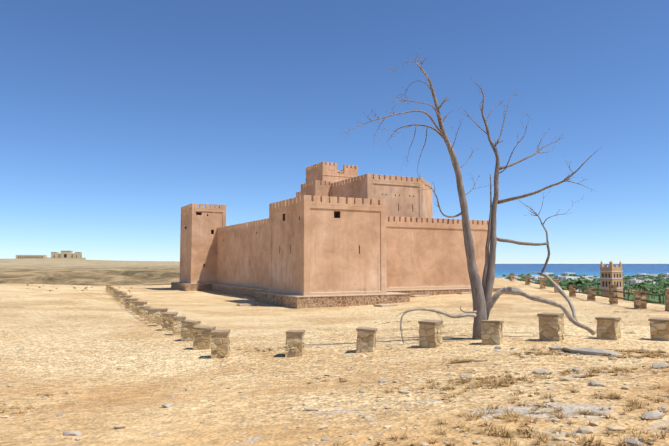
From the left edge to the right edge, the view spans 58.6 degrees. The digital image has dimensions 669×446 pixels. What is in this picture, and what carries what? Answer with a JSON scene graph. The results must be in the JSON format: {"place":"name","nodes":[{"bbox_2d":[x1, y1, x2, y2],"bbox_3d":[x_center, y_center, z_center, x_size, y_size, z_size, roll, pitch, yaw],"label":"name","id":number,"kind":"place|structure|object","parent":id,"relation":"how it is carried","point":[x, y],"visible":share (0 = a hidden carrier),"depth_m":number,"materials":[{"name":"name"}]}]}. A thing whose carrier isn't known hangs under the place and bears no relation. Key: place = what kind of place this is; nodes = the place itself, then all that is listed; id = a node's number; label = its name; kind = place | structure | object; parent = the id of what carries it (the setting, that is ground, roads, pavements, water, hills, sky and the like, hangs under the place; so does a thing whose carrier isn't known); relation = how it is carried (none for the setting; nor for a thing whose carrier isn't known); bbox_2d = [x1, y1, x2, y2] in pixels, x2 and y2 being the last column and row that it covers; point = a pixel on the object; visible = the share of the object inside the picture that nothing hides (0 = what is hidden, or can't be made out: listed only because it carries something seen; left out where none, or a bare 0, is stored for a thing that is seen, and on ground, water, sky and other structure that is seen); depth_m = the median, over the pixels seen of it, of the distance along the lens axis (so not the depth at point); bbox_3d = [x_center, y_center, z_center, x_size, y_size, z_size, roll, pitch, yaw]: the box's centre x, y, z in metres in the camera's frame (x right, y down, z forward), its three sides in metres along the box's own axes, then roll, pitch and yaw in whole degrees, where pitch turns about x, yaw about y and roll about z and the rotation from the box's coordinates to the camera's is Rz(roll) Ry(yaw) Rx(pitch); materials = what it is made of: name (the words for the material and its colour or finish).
{"place":"outdoors","nodes":[
{"label":"outdoors","id":0,"kind":"place"},
{"bbox_2d":[212,284,268,296],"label":"stone plinth","id":1,"kind":"structure","parent":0,"point":[240,290],"depth_m":72.65,"materials":[{"name":"brown stone"}]},
{"bbox_2d":[0,258,668,445],"bbox_3d":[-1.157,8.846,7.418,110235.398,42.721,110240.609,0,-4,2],"label":"terrain","id":2,"kind":"structure","parent":0,"point":[149,350],"depth_m":14.34,"materials":[{"name":"beige sand"}]},
{"bbox_2d":[16,255,46,258],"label":"building","id":3,"kind":"structure","parent":2,"relation":"on","point":[31,256],"depth_m":1765.96,"materials":[{"name":"beige"}]},
{"bbox_2d":[44,251,85,259],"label":"building","id":4,"kind":"structure","parent":2,"relation":"on","point":[66,255],"depth_m":1156.33,"materials":[{"name":"beige"}]},
{"bbox_2d":[26,283,131,290],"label":"red rubble rocks","id":5,"kind":"object","parent":2,"relation":"on","point":[86,287],"visible":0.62,"depth_m":80.19,"materials":[{"name":"stone"}]},
{"bbox_2d":[125,298,129,308],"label":"bollard","id":6,"kind":"object","parent":2,"relation":"on","point":[126,303],"visible":0.46,"depth_m":45.50,"materials":[{"name":"stone"}]},
{"bbox_2d":[123,295,131,306],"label":"bollard","id":7,"kind":"object","parent":2,"relation":"on","point":[124,297],"visible":0.21,"depth_m":47.90,"materials":[{"name":"stone"}]},
{"bbox_2d":[129,298,138,310],"bbox_3d":[-14.659,6.022,43.451,0.577,1.010,0.584,2,-2,-4],"label":"bollard","id":8,"kind":"object","parent":2,"relation":"on","point":[131,300],"visible":0.52,"depth_m":43.20,"materials":[{"name":"stone"}]},
{"bbox_2d":[132,301,135,312],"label":"bollard","id":9,"kind":"object","parent":2,"relation":"on","point":[133,306],"visible":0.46,"depth_m":40.88,"materials":[{"name":"stone"}]},
{"bbox_2d":[135,301,147,314],"bbox_3d":[-12.604,5.609,38.773,0.656,0.991,0.565,2,-3,3],"label":"bollard","id":10,"kind":"object","parent":2,"relation":"on","point":[138,304],"visible":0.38,"depth_m":38.53,"materials":[{"name":"stone"}]},
{"bbox_2d":[139,306,150,317],"bbox_3d":[-11.595,5.511,36.424,0.617,0.817,0.529,1,-3,-11],"label":"bollard","id":11,"kind":"object","parent":2,"relation":"on","point":[142,313],"visible":0.52,"depth_m":36.18,"materials":[{"name":"stone"}]},
{"bbox_2d":[144,308,152,320],"bbox_3d":[-10.560,5.268,34.082,0.618,0.812,0.536,2,-2,-14],"label":"bollard","id":12,"kind":"object","parent":2,"relation":"on","point":[146,315],"visible":0.33,"depth_m":33.82,"materials":[{"name":"stone"}]},
{"bbox_2d":[148,308,160,322],"bbox_3d":[-9.555,5.009,31.745,0.626,0.875,0.603,-1,-3,-11],"label":"bollard","id":13,"kind":"object","parent":2,"relation":"on","point":[151,315],"visible":0.46,"depth_m":31.47,"materials":[{"name":"stone"}]},
{"bbox_2d":[154,308,167,325],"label":"stone pillar","id":14,"kind":"structure","parent":2,"relation":"on","point":[158,316],"depth_m":29.15,"materials":[{"name":"stone"}]},
{"bbox_2d":[162,312,177,330],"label":"stone pillar","id":15,"kind":"structure","parent":2,"relation":"on","point":[167,322],"depth_m":26.77,"materials":[{"name":"stone"}]},
{"bbox_2d":[172,316,185,334],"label":"stone pillar","id":16,"kind":"structure","parent":2,"relation":"on","point":[177,325],"depth_m":24.48,"materials":[{"name":"stone"}]},
{"bbox_2d":[181,320,200,340],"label":"stone pillar","id":17,"kind":"structure","parent":2,"relation":"on","point":[187,330],"depth_m":22.12,"materials":[{"name":"stone"}]},
{"bbox_2d":[171,282,218,290],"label":"stone plinth","id":18,"kind":"structure","parent":2,"relation":"on","point":[190,287],"depth_m":82.13,"materials":[{"name":"stone"}]},
{"bbox_2d":[180,209,225,283],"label":"fort tower","id":19,"kind":"structure","parent":18,"relation":"on","point":[198,246],"depth_m":83.89,"materials":[{"name":"paint"}]},
{"bbox_2d":[181,203,225,211],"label":"battlement parapet","id":20,"kind":"structure","parent":19,"relation":"on","point":[201,206],"depth_m":84.41,"materials":[{"name":"beige paint"}]},
{"bbox_2d":[193,325,215,349],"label":"stone pillar","id":21,"kind":"structure","parent":2,"relation":"on","point":[201,338],"depth_m":19.80,"materials":[{"name":"stone"}]},
{"bbox_2d":[210,330,229,358],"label":"stone pillar","id":22,"kind":"structure","parent":2,"relation":"on","point":[220,343],"depth_m":17.45,"materials":[{"name":"stone"}]},
{"bbox_2d":[216,229,266,288],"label":"fort wall","id":23,"kind":"structure","parent":2,"relation":"on","point":[264,262],"depth_m":73.39,"materials":[{"name":"beige paint"}]},
{"bbox_2d":[217,228,268,288],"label":"fort wall ribs","id":24,"kind":"object","parent":23,"relation":"attached to","point":[247,259],"visible":0.79,"depth_m":73.97,"materials":[{"name":"beige paint"}]},
{"bbox_2d":[217,218,268,234],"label":"battlement parapet","id":25,"kind":"structure","parent":23,"relation":"on","point":[252,225],"depth_m":73.79,"materials":[{"name":"beige paint"}]},
{"bbox_2d":[285,330,304,356],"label":"stone pillar","id":26,"kind":"structure","parent":2,"relation":"on","point":[295,344],"depth_m":17.16,"materials":[{"name":"stone"}]},
{"bbox_2d":[255,291,409,308],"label":"stone plinth","id":27,"kind":"structure","parent":2,"relation":"on","point":[291,300],"depth_m":52.86,"materials":[{"name":"stone"}]},
{"bbox_2d":[269,204,386,295],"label":"fort tower","id":28,"kind":"structure","parent":27,"relation":"on","point":[314,250],"depth_m":54.07,"materials":[{"name":"paint"}]},
{"bbox_2d":[269,195,385,211],"bbox_3d":[-0.844,-1.670,57.880,8.470,0.808,8.530,2,-4,-27],"label":"battlement parapet","id":29,"kind":"object","parent":28,"relation":"on","point":[327,200],"visible":0.67,"depth_m":54.32,"materials":[{"name":"beige paint"}]},
{"bbox_2d":[0,306,668,445],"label":"tan rocks","id":30,"kind":"object","parent":2,"relation":"on","point":[584,429],"visible":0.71,"depth_m":8.73,"materials":[{"name":"beige stone"}]},
{"bbox_2d":[0,307,668,445],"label":"rocks","id":31,"kind":"object","parent":2,"relation":"on","point":[578,351],"visible":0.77,"depth_m":10.69,"materials":[{"name":"grey stone"}]},
{"bbox_2d":[0,298,668,445],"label":"dry grass tufts","id":32,"kind":"object","parent":2,"relation":"on","point":[503,382],"visible":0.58,"depth_m":7.27,"materials":[{"name":"beige plant"}]},
{"bbox_2d":[237,292,471,306],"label":"stone slabs","id":33,"kind":"structure","parent":2,"relation":"on","point":[374,305],"depth_m":53.57,"materials":[{"name":"beige stone"}]},
{"bbox_2d":[356,327,377,352],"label":"stone pillar","id":34,"kind":"structure","parent":2,"relation":"on","point":[366,340],"depth_m":17.13,"materials":[{"name":"stone"}]},
{"bbox_2d":[331,180,432,221],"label":"fort keep","id":35,"kind":"structure","parent":2,"relation":"on","point":[404,200],"depth_m":72.53,"materials":[{"name":"paint"}]},
{"bbox_2d":[301,186,330,200],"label":"fort keep wing","id":36,"kind":"structure","parent":35,"relation":"on","point":[318,191],"depth_m":78.23,"materials":[{"name":"beige paint"}]},
{"bbox_2d":[301,180,333,189],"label":"battlement parapet","id":37,"kind":"structure","parent":36,"relation":"on","point":[319,183],"depth_m":78.42,"materials":[{"name":"beige paint"}]},
{"bbox_2d":[305,170,357,184],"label":"upper tower","id":38,"kind":"structure","parent":35,"relation":"on","point":[327,175],"depth_m":81.69,"materials":[{"name":"paint"}]},
{"bbox_2d":[306,162,357,174],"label":"battlement parapet","id":39,"kind":"structure","parent":38,"relation":"on","point":[324,166],"depth_m":82.24,"materials":[{"name":"beige paint"}]},
{"bbox_2d":[296,174,431,196],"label":"battlements","id":40,"kind":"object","parent":35,"relation":"on","point":[384,178],"depth_m":72.73,"materials":[{"name":"beige paint"}]},
{"bbox_2d":[418,319,442,347],"bbox_3d":[2.802,3.285,17.323,0.554,0.877,0.558,-2,-3,33],"label":"bollard","id":41,"kind":"object","parent":2,"relation":"on","point":[430,333],"visible":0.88,"depth_m":17.14,"materials":[{"name":"stone"}]},
{"bbox_2d":[386,226,489,289],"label":"fort wall","id":42,"kind":"structure","parent":2,"relation":"on","point":[425,258],"depth_m":66.06,"materials":[{"name":"beige paint"}]},
{"bbox_2d":[386,216,488,229],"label":"battlements","id":43,"kind":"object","parent":42,"relation":"on","point":[391,221],"depth_m":66.43,"materials":[{"name":"beige paint"}]},
{"bbox_2d":[342,46,601,339],"bbox_3d":[4.230,-0.881,19.081,8.148,9.103,3.903,0,-4,2],"label":"dead tree","id":44,"kind":"object","parent":2,"relation":"on","point":[481,293],"visible":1,"depth_m":18.84,"materials":[{"name":"grey wood"}]},
{"bbox_2d":[480,320,503,344],"bbox_3d":[4.572,3.228,17.290,0.578,0.788,0.554,-2,-8,26],"label":"bollard","id":45,"kind":"object","parent":2,"relation":"on","point":[491,332],"visible":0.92,"depth_m":17.09,"materials":[{"name":"stone"}]},
{"bbox_2d":[397,272,595,342],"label":"fallen branches","id":46,"kind":"object","parent":2,"relation":"on","point":[523,293],"visible":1,"depth_m":18.50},
{"bbox_2d":[510,273,514,280],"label":"fence pillar","id":47,"kind":"structure","parent":2,"relation":"on","point":[511,276],"depth_m":102.11,"materials":[{"name":"stone"}]},
{"bbox_2d":[525,276,529,284],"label":"fence pillar","id":48,"kind":"structure","parent":2,"relation":"on","point":[527,280],"depth_m":88.25,"materials":[{"name":"stone"}]},
{"bbox_2d":[540,278,545,288],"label":"fence pillar","id":49,"kind":"structure","parent":2,"relation":"on","point":[542,286],"depth_m":77.37,"materials":[{"name":"stone"}]},
{"bbox_2d":[537,312,564,340],"bbox_3d":[6.309,3.084,17.324,0.621,0.909,0.523,-5,-4,40],"label":"bollard","id":50,"kind":"object","parent":2,"relation":"on","point":[551,326],"visible":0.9,"depth_m":17.15,"materials":[{"name":"stone"}]},
{"bbox_2d":[554,279,558,292],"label":"fence pillar","id":51,"kind":"structure","parent":2,"relation":"on","point":[556,281],"depth_m":67.88,"materials":[{"name":"stone"}]},
{"bbox_2d":[569,285,575,296],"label":"fence pillar","id":52,"kind":"structure","parent":2,"relation":"on","point":[571,292],"depth_m":59.99,"materials":[{"name":"stone"}]},
{"bbox_2d":[503,273,668,291],"bbox_3d":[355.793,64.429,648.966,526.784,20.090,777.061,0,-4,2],"label":"town buildings","id":53,"kind":"structure","parent":2,"relation":"on","point":[632,280],"depth_m":725.40,"materials":[{"name":"paint"}]},
{"bbox_2d":[512,275,664,302],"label":"fence rails","id":54,"kind":"object","parent":2,"relation":"on","point":[602,290],"visible":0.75,"depth_m":47.97,"materials":[{"name":"brown wood"}]},
{"bbox_2d":[587,287,595,300],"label":"fence pillar","id":55,"kind":"structure","parent":2,"relation":"on","point":[590,296],"depth_m":52.49,"materials":[{"name":"stone"}]},
{"bbox_2d":[595,317,620,339],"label":"stone pillar","id":56,"kind":"structure","parent":2,"relation":"on","point":[608,328],"depth_m":17.18,"materials":[{"name":"stone"}]},
{"bbox_2d":[600,261,622,299],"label":"minaret tower","id":57,"kind":"structure","parent":2,"relation":"on","point":[610,275],"depth_m":249.14,"materials":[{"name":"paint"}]},
{"bbox_2d":[608,284,617,304],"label":"fence pillar","id":58,"kind":"structure","parent":2,"relation":"on","point":[612,294],"depth_m":45.63,"materials":[{"name":"stone"}]},
{"bbox_2d":[584,292,664,304],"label":"green town field","id":59,"kind":"structure","parent":2,"relation":"on","point":[631,296],"depth_m":415.32,"materials":[{"name":"green plant"}]},
{"bbox_2d":[596,282,663,303],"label":"shrubs","id":60,"kind":"object","parent":2,"relation":"on","point":[650,299],"visible":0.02,"depth_m":263.39,"materials":[{"name":"green plant"}]},
{"bbox_2d":[633,291,646,308],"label":"fence pillar","id":61,"kind":"structure","parent":2,"relation":"on","point":[638,302],"depth_m":39.62,"materials":[{"name":"stone"}]},
{"bbox_2d":[648,317,668,340],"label":"stone pillar","id":62,"kind":"structure","parent":2,"relation":"on","point":[659,329],"depth_m":17.14,"materials":[{"name":"stone"}]},
{"bbox_2d":[665,288,668,310],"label":"fence pillar","id":63,"kind":"structure","parent":2,"relation":"on","point":[666,299],"depth_m":34.80,"materials":[{"name":"stone"}]},
{"bbox_2d":[0,0,668,263],"label":"sky","id":64,"kind":"structure","parent":0,"point":[117,117],"materials":[{"name":"blue"}]},
{"bbox_2d":[387,287,504,295],"bbox_3d":[11.780,8.052,66.043,18.310,1.480,1.580,2,-4,-27],"label":"wall base","id":65,"kind":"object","parent":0,"point":[432,291],"depth_m":64.81,"materials":[{"name":"beige stone"}]},
{"bbox_2d":[495,264,668,277],"bbox_3d":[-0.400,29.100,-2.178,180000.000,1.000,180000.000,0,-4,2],"label":"sea water","id":66,"kind":"structure","parent":0,"point":[501,270],"depth_m":2913.06,"materials":[{"name":"blue liquid"}]},
{"bbox_2d":[503,274,668,303],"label":"trees","id":67,"kind":"object","parent":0,"point":[645,284],"depth_m":335.40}
]}

